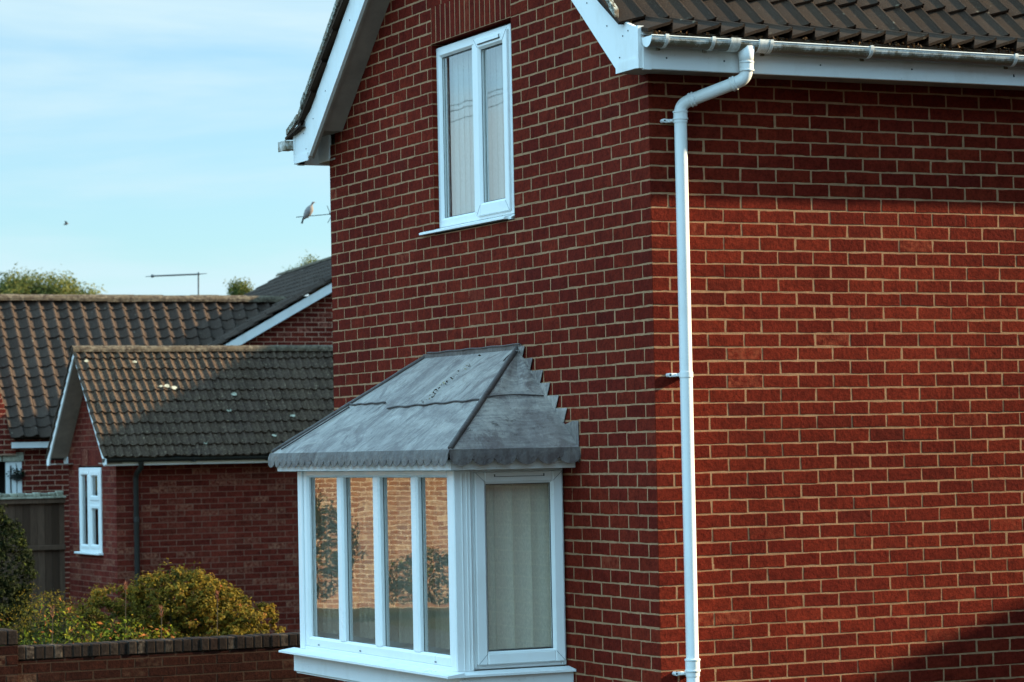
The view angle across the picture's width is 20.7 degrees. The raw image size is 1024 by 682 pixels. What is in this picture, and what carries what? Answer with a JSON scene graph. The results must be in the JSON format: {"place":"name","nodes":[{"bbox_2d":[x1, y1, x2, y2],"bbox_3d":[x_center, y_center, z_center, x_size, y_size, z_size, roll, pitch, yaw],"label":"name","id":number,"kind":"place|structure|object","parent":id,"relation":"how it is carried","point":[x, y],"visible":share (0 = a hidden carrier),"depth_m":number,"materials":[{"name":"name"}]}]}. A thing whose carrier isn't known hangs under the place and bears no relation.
{"place":"outdoors","nodes":[
{"label":"outdoors","id":0,"kind":"place"},
{"bbox_2d":[0,0,335,295],"label":"sky","id":1,"kind":"structure","parent":0,"point":[153,129],"materials":[{"name":"blue"}]},
{"bbox_2d":[0,628,338,681],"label":"garden wall","id":2,"kind":"structure","parent":0,"point":[259,657],"depth_m":22.08,"materials":[{"name":"brick"}]},
{"bbox_2d":[45,345,333,642],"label":"garage","id":3,"kind":"structure","parent":0,"point":[164,452],"depth_m":35.86,"materials":[{"name":"brick"}]},
{"bbox_2d":[74,467,102,554],"bbox_3d":[-5.425,2.185,36.121,0.130,1.113,1.050,0,-2,-25],"label":"window","id":4,"kind":"structure","parent":3,"relation":"in","point":[94,502],"depth_m":36.08,"materials":[{"name":"white plastic"}]},
{"bbox_2d":[268,0,1023,681],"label":"brick house","id":5,"kind":"structure","parent":0,"point":[678,340],"depth_m":15.72,"materials":[{"name":"brown concrete tile"},{"name":"red brick"},{"name":"white plastic"}]},
{"bbox_2d":[296,206,330,221],"bbox_3d":[-2.022,-0.180,29.954,0.518,2.564,0.140,-1,-2,0],"label":"tv aerial","id":6,"kind":"object","parent":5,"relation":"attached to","point":[321,214],"visible":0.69,"depth_m":30.00,"materials":[{"name":"grey metal"}]},
{"bbox_2d":[301,201,315,223],"bbox_3d":[-2.174,-1.372,30.005,0.092,0.237,0.147,3,-5,-61],"label":"pigeon","id":7,"kind":"object","parent":6,"relation":"on","point":[308,211],"visible":1,"depth_m":29.98,"materials":[{"name":"grey"}]},
{"bbox_2d":[268,343,580,681],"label":"bay window","id":8,"kind":"structure","parent":5,"relation":"in","point":[417,564],"depth_m":16.16,"materials":[{"name":"white plastic"}]},
{"bbox_2d":[419,23,514,234],"bbox_3d":[-0.250,-1.278,17.235,0.155,1.169,1.300,0,-2,-25],"label":"window","id":9,"kind":"structure","parent":5,"relation":"in","point":[475,111],"depth_m":17.10,"materials":[{"name":"white plastic"}]},
{"bbox_3d":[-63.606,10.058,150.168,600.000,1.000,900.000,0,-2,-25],"label":"ground","id":10,"kind":"structure","parent":0,"visible":0},
{"bbox_2d":[0,503,39,645],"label":"dark conifer shrub","id":11,"kind":"object","parent":10,"relation":"on","point":[9,590],"visible":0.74,"depth_m":29.83,"materials":[{"name":"green plant"}]},
{"bbox_2d":[0,491,65,638],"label":"timber fence","id":12,"kind":"object","parent":10,"relation":"on","point":[39,516],"visible":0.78,"depth_m":37.27,"materials":[{"name":"brown wood"}]},
{"bbox_2d":[0,262,104,293],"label":"tree","id":13,"kind":"object","parent":10,"relation":"on","point":[22,285],"visible":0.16,"depth_m":69.74,"materials":[{"name":"green plant"}]},
{"bbox_2d":[50,604,54,643],"bbox_3d":[-3.780,2.771,23.133,0.045,1.199,0.044,0,-2,-25],"label":"flower spike","id":14,"kind":"object","parent":10,"relation":"on","point":[52,615],"visible":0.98,"depth_m":23.15,"materials":[{"name":"brown plant"}]},
{"bbox_2d":[0,583,107,644],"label":"wiry plant","id":15,"kind":"object","parent":10,"relation":"on","point":[38,607],"visible":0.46,"depth_m":24.64,"materials":[{"name":"green plant"}]},
{"bbox_2d":[18,598,107,644],"bbox_3d":[-3.828,2.776,23.653,0.698,1.235,0.733,-3,-3,32],"label":"leafy plant","id":16,"kind":"object","parent":10,"relation":"on","point":[44,633],"visible":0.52,"depth_m":23.65,"materials":[{"name":"green plant"}]},
{"bbox_2d":[70,614,150,642],"bbox_3d":[-3.336,2.842,23.553,0.782,1.077,0.582,0,-2,-25],"label":"leafy plant","id":17,"kind":"object","parent":10,"relation":"on","point":[106,636],"visible":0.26,"depth_m":23.53,"materials":[{"name":"green plant"}]},
{"bbox_2d":[123,582,127,639],"bbox_3d":[-3.299,2.724,24.030,0.045,1.345,0.044,0,-2,-25],"label":"flower spike","id":18,"kind":"object","parent":10,"relation":"on","point":[125,587],"visible":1,"depth_m":24.05,"materials":[{"name":"brown plant"}]},
{"bbox_2d":[127,624,179,638],"bbox_3d":[-3.010,2.879,23.609,0.518,0.993,0.509,0,-2,-25],"label":"leafy plant","id":19,"kind":"object","parent":10,"relation":"on","point":[157,633],"visible":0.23,"depth_m":23.62,"materials":[{"name":"green plant"}]},
{"bbox_2d":[159,606,163,637],"bbox_3d":[-2.893,2.769,23.223,0.045,1.176,0.044,0,-2,-25],"label":"flower spike","id":20,"kind":"object","parent":10,"relation":"on","point":[160,614],"visible":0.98,"depth_m":23.24,"materials":[{"name":"brown plant"}]},
{"bbox_2d":[0,256,332,620],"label":"bungalow","id":21,"kind":"object","parent":10,"relation":"on","point":[40,334],"visible":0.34,"depth_m":42.21,"materials":[{"name":"tile"}]},
{"bbox_2d":[5,462,21,493],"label":"window","id":22,"kind":"structure","parent":21,"relation":"in","point":[7,464],"depth_m":40.69,"materials":[{"name":"white plastic"}]},
{"bbox_2d":[6,465,25,480],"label":"hanging basket","id":23,"kind":"object","parent":21,"relation":"attached to","point":[17,476],"visible":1,"depth_m":40.65,"materials":[{"name":"black plastic"}]},
{"bbox_2d":[145,272,206,294],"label":"tv aerial","id":24,"kind":"object","parent":21,"relation":"attached to","point":[153,275],"visible":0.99,"depth_m":43.99,"materials":[{"name":"grey metal"}]},
{"bbox_2d":[71,558,285,642],"bbox_3d":[-2.970,2.683,25.018,1.911,1.515,1.103,-1,-2,-4],"label":"golden shrub","id":25,"kind":"object","parent":10,"relation":"on","point":[179,617],"visible":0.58,"depth_m":24.78,"materials":[{"name":"green plant"}]},
{"bbox_2d":[214,591,219,635],"bbox_3d":[-2.474,2.730,23.646,0.045,1.270,0.044,0,-2,-25],"label":"flower spike","id":26,"kind":"object","parent":10,"relation":"on","point":[217,596],"visible":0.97,"depth_m":23.66,"materials":[{"name":"brown plant"}]},
{"bbox_2d":[223,277,253,294],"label":"tree","id":27,"kind":"object","parent":10,"relation":"on","point":[240,288],"visible":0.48,"depth_m":59.93,"materials":[{"name":"green plant"}]},
{"bbox_2d":[282,249,318,295],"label":"tree","id":28,"kind":"object","parent":10,"relation":"on","point":[308,260],"visible":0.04,"depth_m":59.94,"materials":[{"name":"green plant"}]}
]}

